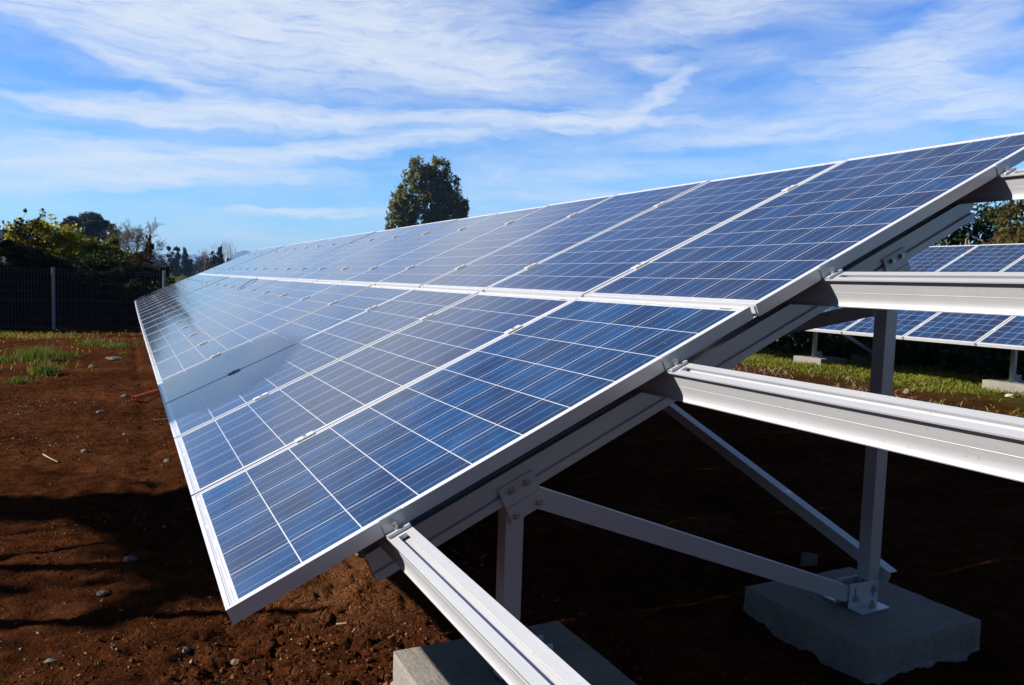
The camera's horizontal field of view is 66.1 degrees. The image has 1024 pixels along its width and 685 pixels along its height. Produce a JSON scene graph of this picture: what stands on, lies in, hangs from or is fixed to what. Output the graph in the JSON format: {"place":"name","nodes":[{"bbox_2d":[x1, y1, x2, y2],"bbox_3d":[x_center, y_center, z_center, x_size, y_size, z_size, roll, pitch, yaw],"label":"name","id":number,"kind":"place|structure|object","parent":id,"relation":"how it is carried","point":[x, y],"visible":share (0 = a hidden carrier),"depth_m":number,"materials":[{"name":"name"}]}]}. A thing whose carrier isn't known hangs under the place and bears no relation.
{"place":"outdoors","nodes":[
{"label":"outdoors","id":0,"kind":"place"},
{"bbox_2d":[0,229,7,261],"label":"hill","id":1,"kind":"structure","parent":0,"point":[1,234],"depth_m":446.35,"materials":[{"name":"plant"}]},
{"bbox_2d":[0,208,46,262],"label":"tree","id":2,"kind":"object","parent":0,"point":[28,236],"visible":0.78,"depth_m":21.73,"materials":[{"name":"plant"}]},
{"bbox_2d":[0,329,138,380],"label":"grass","id":3,"kind":"structure","parent":0,"point":[18,336],"depth_m":16.85,"materials":[{"name":"plant"}]},
{"bbox_2d":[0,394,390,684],"bbox_3d":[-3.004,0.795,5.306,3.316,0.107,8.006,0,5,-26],"label":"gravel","id":4,"kind":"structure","parent":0,"point":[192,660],"depth_m":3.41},
{"bbox_2d":[147,250,249,271],"bbox_3d":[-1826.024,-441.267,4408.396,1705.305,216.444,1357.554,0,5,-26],"label":"mountains","id":5,"kind":"structure","parent":0,"point":[236,254],"depth_m":4957.30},
{"bbox_2d":[0,273,1023,684],"bbox_3d":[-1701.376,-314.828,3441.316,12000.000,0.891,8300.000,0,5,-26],"label":"ground","id":6,"kind":"structure","parent":0,"point":[952,537],"depth_m":3.71,"materials":[{"name":"red soil"}]},
{"bbox_2d":[0,353,17,362],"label":"grass tuft","id":7,"kind":"object","parent":6,"relation":"on","point":[2,360],"visible":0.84,"depth_m":11.63,"materials":[{"name":"plant"}]},
{"bbox_2d":[1,374,34,384],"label":"grass tuft","id":8,"kind":"object","parent":6,"relation":"on","point":[18,381],"visible":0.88,"depth_m":9.16,"materials":[{"name":"plant"}]},
{"bbox_2d":[0,337,77,362],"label":"grass tuft","id":9,"kind":"object","parent":6,"relation":"on","point":[32,353],"visible":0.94,"depth_m":11.93,"materials":[{"name":"plant"}]},
{"bbox_2d":[18,354,63,375],"bbox_3d":[-5.992,0.262,10.081,0.594,0.290,0.563,2,4,6],"label":"grass tuft","id":10,"kind":"object","parent":6,"relation":"on","point":[41,368],"visible":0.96,"depth_m":10.06,"materials":[{"name":"plant"}]},
{"bbox_2d":[25,211,65,240],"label":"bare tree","id":11,"kind":"object","parent":6,"relation":"on","point":[46,221],"visible":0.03,"depth_m":68.48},
{"bbox_2d":[44,658,56,662],"bbox_3d":[-1.498,1.036,2.555,0.035,0.023,0.040,6,6,43],"label":"stone","id":12,"kind":"object","parent":6,"relation":"on","point":[50,660],"visible":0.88,"depth_m":2.55,"materials":[{"name":"stone"}]},
{"bbox_2d":[0,329,135,351],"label":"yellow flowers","id":13,"kind":"object","parent":6,"relation":"on","point":[75,340],"visible":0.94,"depth_m":14.17,"materials":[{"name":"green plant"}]},
{"bbox_2d":[58,346,88,358],"bbox_3d":[-7.005,0.146,12.564,0.522,0.231,0.471,0,5,-26],"label":"grass tuft","id":14,"kind":"object","parent":6,"relation":"on","point":[71,355],"visible":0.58,"depth_m":12.52,"materials":[{"name":"plant"}]},
{"bbox_2d":[63,333,108,346],"bbox_3d":[-8.158,-0.079,15.197,0.756,0.288,0.860,3,4,9],"label":"grass tuft","id":15,"kind":"object","parent":6,"relation":"on","point":[90,343],"visible":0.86,"depth_m":15.15,"materials":[{"name":"plant"}]},
{"bbox_2d":[53,211,121,240],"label":"umbrella pine","id":16,"kind":"object","parent":6,"relation":"on","point":[94,224],"visible":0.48,"depth_m":132.14,"materials":[{"name":"green plant"}]},
{"bbox_2d":[0,261,197,328],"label":"fence","id":17,"kind":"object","parent":6,"relation":"on","point":[110,313],"depth_m":20.90,"materials":[{"name":"metal"}]},
{"bbox_2d":[0,237,32,263],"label":"bush","id":18,"kind":"object","parent":17,"relation":"on","point":[20,249],"visible":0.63,"depth_m":21.02,"materials":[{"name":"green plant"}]},
{"bbox_2d":[2,213,96,262],"bbox_3d":[-13.132,-2.760,22.360,2.283,1.768,1.531,1,4,-12],"label":"leafy shrub","id":19,"kind":"object","parent":17,"relation":"on","point":[66,244],"visible":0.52,"depth_m":22.11,"materials":[{"name":"green plant"}]},
{"bbox_2d":[0,246,176,299],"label":"bramble thicket","id":20,"kind":"object","parent":17,"relation":"on","point":[39,255],"visible":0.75,"depth_m":21.19,"materials":[{"name":"green plant"}]},
{"bbox_2d":[78,236,138,262],"bbox_3d":[-12.027,-2.520,23.305,2.280,1.227,1.322,0,5,-26],"label":"leafy shrub","id":21,"kind":"object","parent":17,"relation":"on","point":[103,247],"visible":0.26,"depth_m":23.23,"materials":[{"name":"green plant"}]},
{"bbox_2d":[112,251,168,268],"bbox_3d":[-10.612,-2.229,22.152,1.712,0.683,0.954,2,4,-5],"label":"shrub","id":22,"kind":"object","parent":17,"relation":"on","point":[140,261],"visible":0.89,"depth_m":22.08,"materials":[{"name":"plant"}]},
{"bbox_2d":[132,234,170,277],"bbox_3d":[-10.665,-2.374,22.903,1.351,1.614,0.767,0,5,-26],"label":"brown shrub","id":23,"kind":"object","parent":17,"relation":"on","point":[147,251],"visible":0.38,"depth_m":22.87,"materials":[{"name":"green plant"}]},
{"bbox_2d":[96,590,108,596],"bbox_3d":[-1.629,0.998,3.125,0.037,0.022,0.046,6,6,45],"label":"stone","id":24,"kind":"object","parent":6,"relation":"on","point":[102,593],"visible":1,"depth_m":3.12,"materials":[{"name":"stone"}]},
{"bbox_2d":[106,235,119,251],"bbox_3d":[-16.230,-2.456,31.833,1.002,3.760,1.246,5,5,35],"label":"olive tree","id":25,"kind":"object","parent":6,"relation":"on","point":[110,239],"visible":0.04,"depth_m":31.64,"materials":[{"name":"green plant"}]},
{"bbox_2d":[105,356,121,360],"bbox_3d":[-6.175,0.259,12.224,0.199,0.078,0.220,4,5,23],"label":"stone","id":26,"kind":"object","parent":6,"relation":"on","point":[113,358],"visible":0.91,"depth_m":12.16,"materials":[{"name":"stone"}]},
{"bbox_2d":[1,252,232,275],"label":"woodland","id":27,"kind":"object","parent":6,"relation":"on","point":[197,265],"visible":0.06,"depth_m":230.85,"materials":[{"name":"plant"}]},
{"bbox_2d":[91,337,143,348],"bbox_3d":[-7.394,-0.015,14.727,0.925,0.242,0.919,0,5,-26],"label":"grass tuft","id":28,"kind":"object","parent":6,"relation":"on","point":[116,345],"visible":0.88,"depth_m":14.67,"materials":[{"name":"plant"}]},
{"bbox_2d":[123,555,137,561],"bbox_3d":[-1.691,0.957,3.479,0.058,0.032,0.052,1,4,-13],"label":"stone","id":29,"kind":"object","parent":6,"relation":"on","point":[129,558],"visible":1,"depth_m":3.47,"materials":[{"name":"stone"}]},
{"bbox_2d":[99,219,165,260],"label":"bare tree","id":30,"kind":"object","parent":6,"relation":"on","point":[128,234],"visible":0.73,"depth_m":55.13,"materials":[{"name":"plant"}]},
{"bbox_2d":[132,389,159,399],"bbox_3d":[-3.837,0.509,8.806,0.041,0.056,1.651,2,4,0],"label":"plastic pipe","id":31,"kind":"object","parent":6,"relation":"on","point":[146,394],"visible":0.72,"depth_m":8.21,"materials":[{"name":"plastic"}]},
{"bbox_2d":[166,246,177,276],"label":"gum tree","id":32,"kind":"object","parent":6,"relation":"on","point":[171,263],"visible":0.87,"depth_m":144.30,"materials":[{"name":"green plant"}]},
{"bbox_2d":[172,246,182,276],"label":"round tree","id":33,"kind":"object","parent":6,"relation":"on","point":[175,261],"visible":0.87,"depth_m":184.96,"materials":[{"name":"green plant"}]},
{"bbox_2d":[182,646,189,653],"bbox_3d":[-1.086,1.024,2.623,0.025,0.019,0.043,1,4,-9],"label":"stone","id":34,"kind":"object","parent":6,"relation":"on","point":[186,649],"visible":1,"depth_m":2.62,"materials":[{"name":"stone"}]},
{"bbox_2d":[180,247,192,276],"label":"round tree","id":35,"kind":"object","parent":6,"relation":"on","point":[186,268],"visible":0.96,"depth_m":195.94,"materials":[{"name":"green plant"}]},
{"bbox_2d":[194,247,208,270],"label":"bare tree","id":36,"kind":"object","parent":6,"relation":"on","point":[203,258],"visible":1,"depth_m":187.37,"materials":[{"name":"plant"}]},
{"bbox_2d":[210,251,217,267],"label":"conifer","id":37,"kind":"object","parent":6,"relation":"on","point":[212,262],"visible":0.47,"depth_m":188.64,"materials":[{"name":"green plant"}]},
{"bbox_2d":[215,246,224,264],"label":"conifer","id":38,"kind":"object","parent":6,"relation":"on","point":[220,260],"visible":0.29,"depth_m":189.04,"materials":[{"name":"green plant"}]},
{"bbox_2d":[211,238,235,260],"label":"bare tree","id":39,"kind":"object","parent":6,"relation":"on","point":[227,251],"visible":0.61,"depth_m":242.20,"materials":[{"name":"grey plant"}]},
{"bbox_2d":[230,659,239,665],"bbox_3d":[-0.906,1.044,2.570,0.032,0.020,0.030,3,4,10],"label":"stone","id":40,"kind":"object","parent":6,"relation":"on","point":[235,661],"visible":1,"depth_m":2.56,"materials":[{"name":"stone"}]},
{"bbox_2d":[0,374,672,684],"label":"soil crumbs","id":41,"kind":"object","parent":6,"relation":"on","point":[222,669],"visible":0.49,"depth_m":3.05,"materials":[{"name":"soil"}]},
{"bbox_2d":[355,551,362,556],"bbox_3d":[-0.670,0.931,3.494,0.067,0.058,0.064,4,5,26],"label":"stone","id":42,"kind":"object","parent":6,"relation":"on","point":[359,553],"visible":0.32,"depth_m":3.47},
{"bbox_2d":[385,154,470,229],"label":"eucalyptus tree","id":43,"kind":"object","parent":6,"relation":"on","point":[441,196],"visible":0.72,"depth_m":131.29,"materials":[{"name":"green plant"}]},
{"bbox_2d":[390,621,636,684],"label":"concrete footing","id":44,"kind":"object","parent":6,"relation":"on","point":[462,661],"visible":0.68,"depth_m":2.42,"materials":[{"name":"concrete"}]},
{"bbox_2d":[800,552,817,566],"bbox_3d":[1.372,1.038,3.640,0.097,0.138,0.045,1,4,-10],"label":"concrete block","id":45,"kind":"object","parent":6,"relation":"on","point":[808,559],"visible":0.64,"depth_m":3.64,"materials":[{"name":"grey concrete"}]},
{"bbox_2d":[793,355,846,365],"bbox_3d":[5.113,0.388,13.073,0.607,0.299,0.589,0,5,-26],"label":"concrete footing","id":46,"kind":"object","parent":6,"relation":"on","point":[821,360],"visible":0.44,"depth_m":12.88,"materials":[{"name":"concrete"}]},
{"bbox_2d":[743,567,980,684],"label":"concrete footing","id":47,"kind":"object","parent":6,"relation":"on","point":[907,631],"visible":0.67,"depth_m":2.82,"materials":[{"name":"concrete"}]},
{"bbox_2d":[763,331,1023,378],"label":"undergrowth","id":48,"kind":"object","parent":6,"relation":"on","point":[971,359],"visible":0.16,"depth_m":13.15,"materials":[{"name":"green plant"}]},
{"bbox_2d":[902,388,910,393],"bbox_3d":[4.741,0.594,9.441,0.098,0.092,0.116,3,5,20],"label":"stone","id":49,"kind":"object","parent":6,"relation":"on","point":[906,390],"visible":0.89,"depth_m":9.41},
{"bbox_2d":[931,202,1023,245],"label":"hedge tree","id":50,"kind":"object","parent":6,"relation":"on","point":[964,235],"visible":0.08,"depth_m":20.89,"materials":[{"name":"green plant"}]},
{"bbox_2d":[981,199,1023,244],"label":"hedge tree","id":51,"kind":"object","parent":6,"relation":"on","point":[1007,234],"visible":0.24,"depth_m":18.30,"materials":[{"name":"green plant"}]},
{"bbox_2d":[982,379,1023,392],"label":"concrete footing","id":52,"kind":"object","parent":6,"relation":"on","point":[1002,384],"visible":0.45,"depth_m":10.06,"materials":[{"name":"concrete"}]},
{"bbox_2d":[1005,394,1015,397],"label":"stone","id":53,"kind":"object","parent":6,"relation":"on","point":[1009,395],"visible":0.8,"depth_m":9.37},
{"bbox_2d":[0,0,1023,260],"label":"sky","id":54,"kind":"structure","parent":0,"point":[256,124],"materials":[{"name":"blue"}]},
{"bbox_2d":[729,361,992,408],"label":"dead grass","id":55,"kind":"structure","parent":0,"point":[785,372],"depth_m":10.48,"materials":[{"name":"plant"}]},
{"bbox_2d":[737,346,1023,416],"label":"grass","id":56,"kind":"structure","parent":0,"point":[839,367],"depth_m":11.66,"materials":[{"name":"plant"}]},
{"bbox_3d":[-8.606,-0.208,19.800,0.607,0.339,0.588,0,5,-26],"label":"concrete footing","id":57,"kind":"object","parent":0,"visible":0},
{"bbox_2d":[360,159,1023,684],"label":"panel rack","id":58,"kind":"object","parent":57,"relation":"on","point":[882,285],"visible":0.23,"depth_m":2.25,"materials":[{"name":"metal"}]},
{"bbox_2d":[134,274,199,300],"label":"solar panel","id":59,"kind":"object","parent":58,"relation":"attached to","point":[166,287],"visible":0.55,"depth_m":19.75,"materials":[{"name":"glass"}]},
{"bbox_2d":[134,274,203,302],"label":"solar panel","id":60,"kind":"object","parent":58,"relation":"attached to","point":[150,295],"visible":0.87,"depth_m":18.84,"materials":[{"name":"glass"}]},
{"bbox_2d":[135,274,205,304],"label":"solar panel","id":61,"kind":"object","parent":58,"relation":"attached to","point":[191,280],"visible":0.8,"depth_m":17.95,"materials":[{"name":"glass"}]},
{"bbox_2d":[135,275,210,305],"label":"solar panel","id":62,"kind":"object","parent":58,"relation":"attached to","point":[162,294],"visible":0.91,"depth_m":17.01,"materials":[{"name":"glass"}]},
{"bbox_2d":[136,275,216,308],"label":"solar panel","id":63,"kind":"object","parent":58,"relation":"attached to","point":[177,290],"visible":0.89,"depth_m":16.10,"materials":[{"name":"glass"}]},
{"bbox_2d":[136,275,222,310],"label":"solar panel","id":64,"kind":"object","parent":58,"relation":"attached to","point":[176,293],"visible":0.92,"depth_m":15.18,"materials":[{"name":"glass"}]},
{"bbox_2d":[137,276,228,313],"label":"solar panel","id":65,"kind":"object","parent":58,"relation":"attached to","point":[181,294],"visible":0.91,"depth_m":14.25,"materials":[{"name":"glass"}]},
{"bbox_2d":[137,276,233,316],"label":"solar panel","id":66,"kind":"object","parent":58,"relation":"attached to","point":[181,297],"visible":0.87,"depth_m":13.41,"materials":[{"name":"glass"}]},
{"bbox_2d":[138,276,243,320],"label":"solar panel","id":67,"kind":"object","parent":58,"relation":"attached to","point":[186,299],"visible":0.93,"depth_m":12.44,"materials":[{"name":"glass"}]},
{"bbox_2d":[139,277,251,325],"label":"solar panel","id":68,"kind":"object","parent":58,"relation":"attached to","point":[189,302],"visible":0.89,"depth_m":11.55,"materials":[{"name":"glass"}]},
{"bbox_2d":[141,278,264,330],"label":"solar panel","id":69,"kind":"object","parent":58,"relation":"attached to","point":[170,315],"visible":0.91,"depth_m":10.64,"materials":[{"name":"glass"}]},
{"bbox_2d":[142,278,277,335],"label":"solar panel","id":70,"kind":"object","parent":58,"relation":"attached to","point":[204,307],"visible":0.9,"depth_m":9.72,"materials":[{"name":"glass"}]},
{"bbox_2d":[144,279,293,343],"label":"solar panel","id":71,"kind":"object","parent":58,"relation":"attached to","point":[181,324],"visible":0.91,"depth_m":8.84,"materials":[{"name":"glass"}]},
{"bbox_2d":[146,280,313,353],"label":"solar panel","id":72,"kind":"object","parent":58,"relation":"attached to","point":[206,323],"visible":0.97,"depth_m":7.90,"materials":[{"name":"glass"}]},
{"bbox_2d":[199,248,263,273],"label":"solar panel","id":73,"kind":"object","parent":58,"relation":"attached to","point":[230,261],"visible":0.58,"depth_m":20.35,"materials":[{"name":"glass"}]},
{"bbox_2d":[202,247,269,274],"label":"solar panel","id":74,"kind":"object","parent":58,"relation":"attached to","point":[205,273],"visible":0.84,"depth_m":19.43,"materials":[{"name":"glass"}]},
{"bbox_2d":[206,246,276,274],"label":"solar panel","id":75,"kind":"object","parent":58,"relation":"attached to","point":[218,269],"visible":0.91,"depth_m":18.55,"materials":[{"name":"glass"}]},
{"bbox_2d":[149,282,337,365],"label":"solar panel","id":76,"kind":"object","parent":58,"relation":"attached to","point":[193,340],"visible":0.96,"depth_m":7.00,"materials":[{"name":"glass"}]},
{"bbox_2d":[209,245,284,274],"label":"solar panel","id":77,"kind":"object","parent":58,"relation":"attached to","point":[245,260],"visible":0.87,"depth_m":17.58,"materials":[{"name":"glass"}]},
{"bbox_2d":[214,244,291,274],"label":"solar panel","id":78,"kind":"object","parent":58,"relation":"attached to","point":[241,264],"visible":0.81,"depth_m":16.73,"materials":[{"name":"glass"}]},
{"bbox_2d":[152,283,371,381],"bbox_3d":[-1.970,-0.113,6.146,1.650,0.049,1.024,-27,16,-22],"label":"solar panel","id":79,"kind":"object","parent":58,"relation":"attached to","point":[206,350],"visible":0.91,"depth_m":6.08,"materials":[{"name":"glass"}]},
{"bbox_2d":[220,242,303,275],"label":"solar panel","id":80,"kind":"object","parent":58,"relation":"attached to","point":[259,259],"visible":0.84,"depth_m":15.80,"materials":[{"name":"glass"}]},
{"bbox_2d":[224,241,312,275],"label":"solar panel","id":81,"kind":"object","parent":58,"relation":"attached to","point":[263,260],"visible":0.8,"depth_m":14.92,"materials":[{"name":"glass"}]},
{"bbox_2d":[231,239,324,276],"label":"solar panel","id":82,"kind":"object","parent":58,"relation":"attached to","point":[246,270],"visible":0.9,"depth_m":13.97,"materials":[{"name":"glass"}]},
{"bbox_2d":[157,285,414,403],"bbox_3d":[-1.523,-0.029,5.243,1.650,0.051,1.024,-27,16,-22],"label":"solar panel","id":83,"kind":"object","parent":58,"relation":"attached to","point":[217,366],"visible":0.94,"depth_m":5.18,"materials":[{"name":"glass"}]},
{"bbox_2d":[238,237,338,276],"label":"solar panel","id":84,"kind":"object","parent":58,"relation":"attached to","point":[305,249],"visible":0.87,"depth_m":13.10,"materials":[{"name":"glass"}]},
{"bbox_2d":[246,234,355,277],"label":"solar panel","id":85,"kind":"object","parent":58,"relation":"attached to","point":[289,260],"visible":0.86,"depth_m":12.17,"materials":[{"name":"glass"}]},
{"bbox_2d":[256,231,375,277],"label":"solar panel","id":86,"kind":"object","parent":58,"relation":"attached to","point":[313,255],"visible":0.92,"depth_m":11.24,"materials":[{"name":"glass"}]},
{"bbox_2d":[164,288,478,438],"bbox_3d":[-1.077,0.053,4.338,1.650,0.049,1.024,-27,16,-22],"label":"solar panel","id":87,"kind":"object","parent":58,"relation":"attached to","point":[232,390],"visible":0.92,"depth_m":4.25,"materials":[{"name":"glass"}]},
{"bbox_2d":[267,229,394,279],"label":"solar panel","id":88,"kind":"object","parent":58,"relation":"attached to","point":[310,262],"visible":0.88,"depth_m":10.36,"materials":[{"name":"glass"}]},
{"bbox_2d":[281,224,423,279],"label":"solar panel","id":89,"kind":"object","parent":58,"relation":"attached to","point":[372,242],"visible":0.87,"depth_m":9.44,"materials":[{"name":"glass"}]},
{"bbox_2d":[174,292,575,495],"bbox_3d":[-0.629,0.138,3.434,1.650,0.049,1.024,-27,16,-22],"label":"solar panel","id":90,"kind":"object","parent":58,"relation":"attached to","point":[259,428],"visible":0.88,"depth_m":3.32,"materials":[{"name":"glass"}]},
{"bbox_2d":[296,219,456,281],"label":"solar panel","id":91,"kind":"object","parent":58,"relation":"attached to","point":[323,272],"visible":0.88,"depth_m":8.51,"materials":[{"name":"glass"}]},
{"bbox_2d":[317,213,496,282],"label":"solar panel","id":92,"kind":"object","parent":58,"relation":"attached to","point":[358,268],"visible":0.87,"depth_m":7.62,"materials":[{"name":"glass"}]},
{"bbox_2d":[342,206,544,285],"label":"solar panel","id":93,"kind":"object","parent":58,"relation":"attached to","point":[373,275],"visible":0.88,"depth_m":6.72,"materials":[{"name":"glass"}]},
{"bbox_2d":[192,297,753,624],"bbox_3d":[-0.183,0.219,2.530,1.650,0.051,1.024,-28,16,-22],"label":"solar panel","id":94,"kind":"object","parent":58,"relation":"attached to","point":[305,508],"visible":1,"depth_m":2.33,"materials":[{"name":"glass"}]},
{"bbox_2d":[375,194,616,287],"bbox_3d":[-0.144,-0.748,5.858,1.650,0.050,1.024,-27,16,-22],"label":"solar panel","id":95,"kind":"object","parent":58,"relation":"attached to","point":[448,261],"visible":0.9,"depth_m":5.78,"materials":[{"name":"glass"}]},
{"bbox_2d":[420,180,709,291],"bbox_3d":[0.303,-0.664,4.954,1.650,0.050,1.024,-28,16,-22],"label":"solar panel","id":96,"kind":"object","parent":58,"relation":"attached to","point":[505,262],"visible":0.89,"depth_m":4.87,"materials":[{"name":"glass"}]},
{"bbox_2d":[484,160,844,297],"bbox_3d":[0.750,-0.580,4.051,1.650,0.049,1.024,-27,16,-22],"label":"solar panel","id":97,"kind":"object","parent":58,"relation":"attached to","point":[601,259],"visible":0.87,"depth_m":3.95,"materials":[{"name":"glass"}]},
{"bbox_2d":[583,132,1023,315],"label":"solar panel","id":98,"kind":"object","parent":58,"relation":"attached to","point":[768,255],"visible":0.95,"depth_m":2.97,"materials":[{"name":"glass"}]},
{"bbox_3d":[7.750,0.649,10.775,0.607,0.300,0.588,0,5,-26],"label":"concrete footing","id":99,"kind":"object","parent":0,"visible":0},
{"bbox_2d":[810,332,1023,382],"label":"panel rack","id":100,"kind":"object","parent":99,"relation":"on","point":[1014,376],"visible":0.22,"depth_m":12.95,"materials":[{"name":"metal"}]},
{"bbox_2d":[806,307,858,333],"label":"solar panel","id":101,"kind":"object","parent":100,"relation":"attached to","point":[839,328],"visible":0.08,"depth_m":11.76,"materials":[{"name":"glass"}]},
{"bbox_2d":[842,310,939,338],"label":"solar panel","id":102,"kind":"object","parent":100,"relation":"attached to","point":[908,321],"visible":0.42,"depth_m":11.13,"materials":[{"name":"glass"}]},
{"bbox_2d":[908,245,977,271],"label":"solar panel","id":103,"kind":"object","parent":100,"relation":"attached to","point":[933,258],"visible":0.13,"depth_m":12.87,"materials":[{"name":"glass"}]},
{"bbox_2d":[903,312,1013,345],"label":"solar panel","id":104,"kind":"object","parent":100,"relation":"attached to","point":[958,328],"visible":0.48,"depth_m":10.26,"materials":[{"name":"glass"}]},
{"bbox_2d":[937,243,1023,271],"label":"solar panel","id":105,"kind":"object","parent":100,"relation":"attached to","point":[991,258],"visible":0.55,"depth_m":12.09,"materials":[{"name":"glass"}]},
{"bbox_2d":[976,316,1023,349],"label":"solar panel","id":106,"kind":"object","parent":100,"relation":"attached to","point":[1009,334],"visible":0.96,"depth_m":9.62,"materials":[{"name":"glass"}]},
{"bbox_2d":[1002,257,1023,271],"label":"solar panel","id":107,"kind":"object","parent":100,"relation":"attached to","point":[1018,266],"visible":0.06,"depth_m":11.40,"materials":[{"name":"glass"}]}
]}

